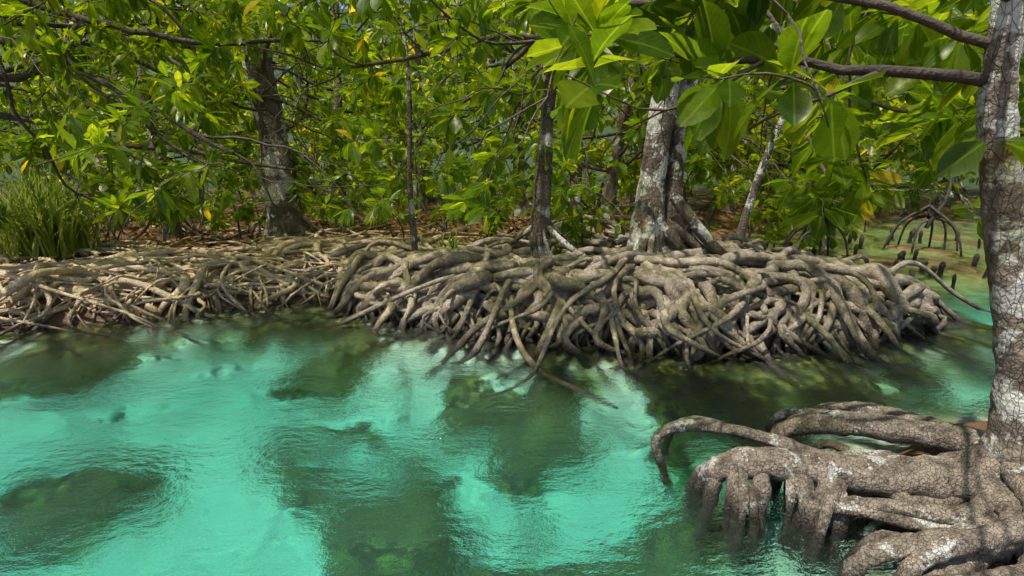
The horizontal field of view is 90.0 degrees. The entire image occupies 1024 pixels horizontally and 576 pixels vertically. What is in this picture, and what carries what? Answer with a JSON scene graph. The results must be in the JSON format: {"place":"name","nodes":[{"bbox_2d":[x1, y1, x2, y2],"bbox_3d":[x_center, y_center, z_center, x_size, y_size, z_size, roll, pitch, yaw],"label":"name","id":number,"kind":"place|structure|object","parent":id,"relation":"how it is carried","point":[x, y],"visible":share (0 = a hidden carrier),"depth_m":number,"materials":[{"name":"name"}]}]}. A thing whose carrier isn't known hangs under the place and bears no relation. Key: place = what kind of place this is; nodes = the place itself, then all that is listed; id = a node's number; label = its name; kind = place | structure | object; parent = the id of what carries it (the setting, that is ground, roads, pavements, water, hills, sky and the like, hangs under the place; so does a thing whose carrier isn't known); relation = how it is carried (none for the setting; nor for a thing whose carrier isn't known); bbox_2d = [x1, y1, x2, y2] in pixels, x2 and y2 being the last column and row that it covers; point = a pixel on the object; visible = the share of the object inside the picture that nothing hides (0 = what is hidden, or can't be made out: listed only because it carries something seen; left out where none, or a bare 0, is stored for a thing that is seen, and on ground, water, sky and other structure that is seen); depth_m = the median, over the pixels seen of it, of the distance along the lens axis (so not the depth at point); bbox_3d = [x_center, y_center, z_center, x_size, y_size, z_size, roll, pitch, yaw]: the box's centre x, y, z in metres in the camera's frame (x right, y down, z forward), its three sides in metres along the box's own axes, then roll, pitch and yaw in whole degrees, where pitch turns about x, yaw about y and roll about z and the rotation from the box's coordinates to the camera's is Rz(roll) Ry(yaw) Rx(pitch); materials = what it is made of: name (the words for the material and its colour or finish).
{"place":"outdoors","nodes":[
{"label":"outdoors","id":0,"kind":"place"},
{"bbox_2d":[2,212,599,307],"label":"leaf litter bank","id":1,"kind":"structure","parent":0,"point":[149,235],"depth_m":9.81,"materials":[{"name":"brown plant"}]},
{"bbox_2d":[0,180,16,246],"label":"grass clump","id":2,"kind":"object","parent":1,"relation":"on","point":[5,203],"visible":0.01,"depth_m":8.78,"materials":[{"name":"green plant"}]},
{"bbox_2d":[0,153,131,263],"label":"grass clump","id":3,"kind":"object","parent":1,"relation":"on","point":[42,231],"visible":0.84,"depth_m":7.76,"materials":[{"name":"green plant"}]},
{"bbox_2d":[6,114,178,196],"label":"shrub","id":4,"kind":"object","parent":1,"relation":"on","point":[91,169],"visible":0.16,"depth_m":9.73,"materials":[{"name":"green plant"}]},
{"bbox_2d":[49,115,164,242],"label":"shrub","id":5,"kind":"object","parent":1,"relation":"on","point":[119,171],"visible":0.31,"depth_m":9.15,"materials":[{"name":"green plant"}]},
{"bbox_2d":[116,93,262,226],"bbox_3d":[-6.723,-2.933,11.220,2.773,3.118,2.565,13,20,40],"label":"shrub","id":6,"kind":"object","parent":1,"relation":"on","point":[258,183],"visible":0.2,"depth_m":11.35,"materials":[{"name":"green plant"}]},
{"bbox_2d":[0,0,445,241],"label":"tree","id":7,"kind":"object","parent":1,"relation":"on","point":[297,221],"visible":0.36,"depth_m":9.16,"materials":[{"name":"green plant"}]},
{"bbox_2d":[173,78,320,238],"bbox_3d":[-4.630,-2.303,9.321,2.581,2.960,2.866,-11,18,-35],"label":"shrub","id":8,"kind":"object","parent":1,"relation":"on","point":[212,199],"visible":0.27,"depth_m":8.78,"materials":[{"name":"green plant"}]},
{"bbox_2d":[286,92,396,232],"bbox_3d":[-3.135,-2.348,10.072,1.395,2.647,2.392,8,17,27],"label":"shrub","id":9,"kind":"object","parent":1,"relation":"on","point":[327,95],"visible":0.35,"depth_m":9.46,"materials":[{"name":"green plant"}]},
{"bbox_2d":[347,48,451,224],"bbox_3d":[-2.342,-3.318,11.417,2.394,3.795,3.269,-12,19,-37],"label":"shrub","id":10,"kind":"object","parent":1,"relation":"on","point":[400,120],"visible":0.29,"depth_m":10.58,"materials":[{"name":"green plant"}]},
{"bbox_2d":[376,92,523,238],"bbox_3d":[-1.280,-2.127,9.191,2.271,2.698,2.944,9,17,29],"label":"shrub","id":11,"kind":"object","parent":1,"relation":"on","point":[428,186],"visible":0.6,"depth_m":9.14,"materials":[{"name":"green plant"}]},
{"bbox_2d":[177,0,897,258],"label":"tree","id":12,"kind":"object","parent":1,"relation":"on","point":[542,228],"visible":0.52,"depth_m":5.25,"materials":[{"name":"green plant"}]},
{"bbox_2d":[508,133,615,238],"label":"shrub","id":13,"kind":"object","parent":1,"relation":"on","point":[565,228],"visible":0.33,"depth_m":8.60,"materials":[{"name":"green plant"}]},
{"bbox_2d":[551,147,630,254],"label":"shrub","id":14,"kind":"object","parent":1,"relation":"on","point":[560,201],"visible":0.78,"depth_m":7.60,"materials":[{"name":"green plant"}]},
{"bbox_2d":[0,215,994,575],"bbox_3d":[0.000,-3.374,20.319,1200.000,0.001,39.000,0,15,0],"label":"water","id":15,"kind":"structure","parent":0,"point":[306,439],"depth_m":3.66,"materials":[{"name":"teal liquid"}]},
{"bbox_2d":[0,9,1016,565],"bbox_3d":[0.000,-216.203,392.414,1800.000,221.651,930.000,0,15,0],"label":"terrain","id":16,"kind":"structure","parent":0,"point":[722,219],"depth_m":14.14,"materials":[{"name":"brown soil"}]},
{"bbox_2d":[1,46,114,182],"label":"tree","id":17,"kind":"object","parent":16,"relation":"on","point":[62,113],"visible":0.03,"depth_m":22.46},
{"bbox_2d":[0,10,143,180],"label":"tree","id":18,"kind":"object","parent":16,"relation":"on","point":[6,150],"visible":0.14,"depth_m":10.38,"materials":[{"name":"green plant"}]},
{"bbox_2d":[0,1,198,195],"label":"tree","id":19,"kind":"object","parent":16,"relation":"on","point":[65,21],"visible":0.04,"depth_m":16.71,"materials":[{"name":"green plant"}]},
{"bbox_2d":[0,0,321,224],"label":"tree","id":20,"kind":"object","parent":16,"relation":"on","point":[183,23],"visible":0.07,"depth_m":9.16,"materials":[{"name":"green plant"}]},
{"bbox_2d":[116,81,257,195],"bbox_3d":[-8.235,-3.319,12.444,4.456,3.143,2.901,10,18,34],"label":"shrub","id":21,"kind":"object","parent":16,"relation":"on","point":[235,129],"visible":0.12,"depth_m":12.10,"materials":[{"name":"green plant"}]},
{"bbox_2d":[0,0,376,243],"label":"mangrove tree","id":22,"kind":"object","parent":16,"relation":"on","point":[99,9],"visible":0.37,"depth_m":6.26,"materials":[{"name":"green plant"}]},
{"bbox_2d":[0,1,383,214],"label":"tree","id":23,"kind":"object","parent":16,"relation":"on","point":[279,89],"visible":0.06,"depth_m":13.98,"materials":[{"name":"green plant"}]},
{"bbox_2d":[0,0,421,242],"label":"mangrove tree","id":24,"kind":"object","parent":16,"relation":"on","point":[34,152],"visible":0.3,"depth_m":7.37,"materials":[{"name":"green plant"}]},
{"bbox_2d":[128,3,332,181],"bbox_3d":[-12.224,-11.875,23.047,11.187,14.430,9.556,5,16,17],"label":"tree","id":25,"kind":"object","parent":16,"relation":"on","point":[258,149],"visible":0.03,"depth_m":23.99,"materials":[{"name":"green plant"}]},
{"bbox_2d":[99,0,437,192],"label":"tree","id":26,"kind":"object","parent":16,"relation":"on","point":[330,85],"visible":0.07,"depth_m":15.37,"materials":[{"name":"green plant"}]},
{"bbox_2d":[0,0,538,264],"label":"overhanging tree","id":27,"kind":"object","parent":16,"relation":"on","point":[173,205],"visible":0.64,"depth_m":5.88,"materials":[{"name":"green plant"}]},
{"bbox_2d":[70,0,468,207],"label":"tree","id":28,"kind":"object","parent":16,"relation":"on","point":[168,64],"visible":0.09,"depth_m":13.16,"materials":[{"name":"green plant"}]},
{"bbox_2d":[199,87,343,209],"bbox_3d":[-4.994,-3.080,11.821,2.454,3.036,3.961,5,16,19],"label":"shrub","id":29,"kind":"object","parent":16,"relation":"on","point":[305,140],"visible":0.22,"depth_m":12.55,"materials":[{"name":"green plant"}]},
{"bbox_2d":[127,0,539,207],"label":"tree","id":30,"kind":"object","parent":16,"relation":"on","point":[350,109],"visible":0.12,"depth_m":12.60,"materials":[{"name":"green plant"}]},
{"bbox_2d":[159,0,540,210],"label":"tree","id":31,"kind":"object","parent":16,"relation":"on","point":[377,99],"visible":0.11,"depth_m":13.40,"materials":[{"name":"green plant"}]},
{"bbox_2d":[327,1,510,163],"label":"tree","id":32,"kind":"object","parent":16,"relation":"on","point":[478,135],"visible":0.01,"depth_m":22.02,"materials":[{"name":"green plant"}]},
{"bbox_2d":[288,1,561,198],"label":"tree","id":33,"kind":"object","parent":16,"relation":"on","point":[437,173],"visible":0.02,"depth_m":16.28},
{"bbox_2d":[334,0,621,231],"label":"tree","id":34,"kind":"object","parent":16,"relation":"on","point":[522,208],"visible":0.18,"depth_m":9.59,"materials":[{"name":"green plant"}]},
{"bbox_2d":[0,214,986,371],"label":"tree roots","id":35,"kind":"object","parent":16,"relation":"on","point":[696,304],"visible":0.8,"depth_m":5.92,"materials":[{"name":"brown wood"}]},
{"bbox_2d":[320,120,406,240],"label":"shrub","id":36,"kind":"object","parent":35,"relation":"on","point":[350,194],"visible":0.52,"depth_m":8.02,"materials":[{"name":"green plant"}]},
{"bbox_2d":[287,0,491,251],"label":"tree sapling","id":37,"kind":"object","parent":35,"relation":"on","point":[430,8],"visible":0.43,"depth_m":6.65,"materials":[{"name":"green plant"}]},
{"bbox_2d":[430,231,468,247],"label":"grass clump","id":38,"kind":"object","parent":35,"relation":"on","point":[453,244],"visible":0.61,"depth_m":7.99,"materials":[{"name":"green plant"}]},
{"bbox_2d":[436,159,531,244],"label":"shrub","id":39,"kind":"object","parent":35,"relation":"on","point":[509,190],"visible":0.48,"depth_m":8.03,"materials":[{"name":"green plant"}]},
{"bbox_2d":[428,88,610,231],"bbox_3d":[0.122,-2.367,9.655,4.151,2.936,1.460,-14,20,-42],"label":"shrub","id":40,"kind":"object","parent":16,"relation":"on","point":[434,214],"visible":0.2,"depth_m":8.81,"materials":[{"name":"green plant"}]},
{"bbox_2d":[352,0,800,229],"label":"tree","id":41,"kind":"object","parent":16,"relation":"on","point":[417,111],"visible":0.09,"depth_m":9.47,"materials":[{"name":"green plant"}]},
{"bbox_2d":[390,0,788,232],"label":"tree","id":42,"kind":"object","parent":16,"relation":"on","point":[610,189],"visible":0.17,"depth_m":11.36,"materials":[{"name":"green plant"}]},
{"bbox_2d":[527,33,715,183],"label":"tree","id":43,"kind":"object","parent":16,"relation":"on","point":[602,175],"depth_m":23.72,"materials":[{"name":"green plant"}]},
{"bbox_2d":[539,21,812,203],"bbox_3d":[5.059,-7.971,14.266,8.246,11.448,11.122,-7,17,-25],"label":"tree","id":44,"kind":"object","parent":16,"relation":"on","point":[631,196],"visible":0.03,"depth_m":15.60,"materials":[{"name":"green plant"}]},
{"bbox_2d":[336,0,1023,265],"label":"tree","id":45,"kind":"object","parent":16,"relation":"on","point":[651,231],"visible":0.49,"depth_m":3.60,"materials":[{"name":"green plant"}]},
{"bbox_2d":[491,0,894,249],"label":"tree","id":46,"kind":"object","parent":16,"relation":"on","point":[751,143],"visible":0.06,"depth_m":11.63,"materials":[{"name":"green plant"}]},
{"bbox_2d":[494,22,894,240],"bbox_3d":[3.944,-6.146,13.795,8.782,10.346,12.391,0,15,0],"label":"tree","id":47,"kind":"object","parent":16,"relation":"on","point":[719,202],"visible":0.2,"depth_m":12.31,"materials":[{"name":"green plant"}]},
{"bbox_2d":[605,28,852,198],"bbox_3d":[7.825,-8.475,16.520,8.678,11.289,11.422,0,15,0],"label":"tree","id":48,"kind":"object","parent":16,"relation":"on","point":[612,123],"visible":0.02,"depth_m":14.57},
{"bbox_2d":[454,0,1023,575],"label":"tree","id":49,"kind":"object","parent":16,"relation":"on","point":[956,508],"visible":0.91,"depth_m":2.56,"materials":[{"name":"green plant"}]},
{"bbox_2d":[756,190,791,210],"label":"grass clump","id":50,"kind":"object","parent":16,"relation":"on","point":[772,208],"visible":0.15,"depth_m":15.27,"materials":[{"name":"green plant"}]},
{"bbox_2d":[604,12,977,231],"bbox_3d":[8.642,-6.294,15.352,12.203,10.310,9.364,0,15,0],"label":"tree","id":51,"kind":"object","parent":16,"relation":"on","point":[723,186],"visible":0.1,"depth_m":13.15,"materials":[{"name":"green plant"}]},
{"bbox_2d":[607,0,991,243],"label":"tree","id":52,"kind":"object","parent":16,"relation":"on","point":[923,176],"visible":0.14,"depth_m":7.12,"materials":[{"name":"green plant"}]},
{"bbox_2d":[742,66,885,179],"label":"tree","id":53,"kind":"object","parent":16,"relation":"on","point":[884,168],"visible":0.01,"depth_m":18.09,"materials":[{"name":"green plant"}]},
{"bbox_2d":[714,43,932,233],"bbox_3d":[8.964,-7.311,15.481,10.225,11.861,8.156,-8,17,-28],"label":"tree","id":54,"kind":"object","parent":16,"relation":"on","point":[782,165],"visible":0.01,"depth_m":15.43,"materials":[{"name":"green plant"}]},
{"bbox_2d":[665,0,1023,267],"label":"tree","id":55,"kind":"object","parent":16,"relation":"on","point":[687,226],"visible":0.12,"depth_m":6.32,"materials":[{"name":"green plant"}]},
{"bbox_2d":[751,87,937,256],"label":"mangrove tree","id":56,"kind":"object","parent":16,"relation":"on","point":[791,235],"visible":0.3,"depth_m":9.19,"materials":[{"name":"brown wood"}]},
{"bbox_2d":[732,3,988,196],"bbox_3d":[12.318,-8.460,17.537,9.733,11.503,10.636,4,15,14],"label":"tree","id":57,"kind":"object","parent":16,"relation":"on","point":[765,86],"visible":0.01,"depth_m":17.03,"materials":[{"name":"green plant"}]},
{"bbox_2d":[702,0,1023,214],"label":"tree","id":58,"kind":"object","parent":16,"relation":"on","point":[879,95],"visible":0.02,"depth_m":14.97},
{"bbox_2d":[748,225,986,288],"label":"mangrove roots","id":59,"kind":"object","parent":16,"relation":"on","point":[925,262],"visible":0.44,"depth_m":9.70,"materials":[{"name":"brown wood"}]},
{"bbox_2d":[759,2,991,198],"bbox_3d":[12.459,-8.565,17.663,10.056,10.868,11.434,0,15,0],"label":"tree","id":60,"kind":"object","parent":16,"relation":"on","point":[955,187],"depth_m":14.61,"materials":[{"name":"green plant"}]},
{"bbox_2d":[788,23,974,190],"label":"tree","id":61,"kind":"object","parent":16,"relation":"on","point":[971,179],"visible":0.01,"depth_m":20.96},
{"bbox_2d":[863,162,904,178],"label":"tree","id":62,"kind":"object","parent":16,"relation":"on","point":[889,169],"visible":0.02,"depth_m":25.47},
{"bbox_2d":[871,190,908,213],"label":"grass clump","id":63,"kind":"object","parent":16,"relation":"on","point":[878,208],"visible":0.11,"depth_m":15.93,"materials":[{"name":"green plant"}]},
{"bbox_2d":[804,35,1023,214],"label":"tree","id":64,"kind":"object","parent":16,"relation":"on","point":[939,198],"depth_m":17.02,"materials":[{"name":"plant"}]},
{"bbox_2d":[883,132,961,255],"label":"mangrove tree","id":65,"kind":"object","parent":16,"relation":"on","point":[937,215],"visible":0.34,"depth_m":10.52,"materials":[{"name":"brown wood"}]},
{"bbox_2d":[864,12,1023,196],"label":"tree","id":66,"kind":"object","parent":16,"relation":"on","point":[957,180],"visible":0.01,"depth_m":18.50,"materials":[{"name":"green plant"}]},
{"bbox_2d":[900,1,1023,188],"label":"tree","id":67,"kind":"object","parent":16,"relation":"on","point":[907,164],"visible":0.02,"depth_m":15.45,"materials":[{"name":"green plant"}]},
{"bbox_2d":[71,0,991,8],"label":"sky","id":68,"kind":"structure","parent":0,"point":[342,7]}
]}

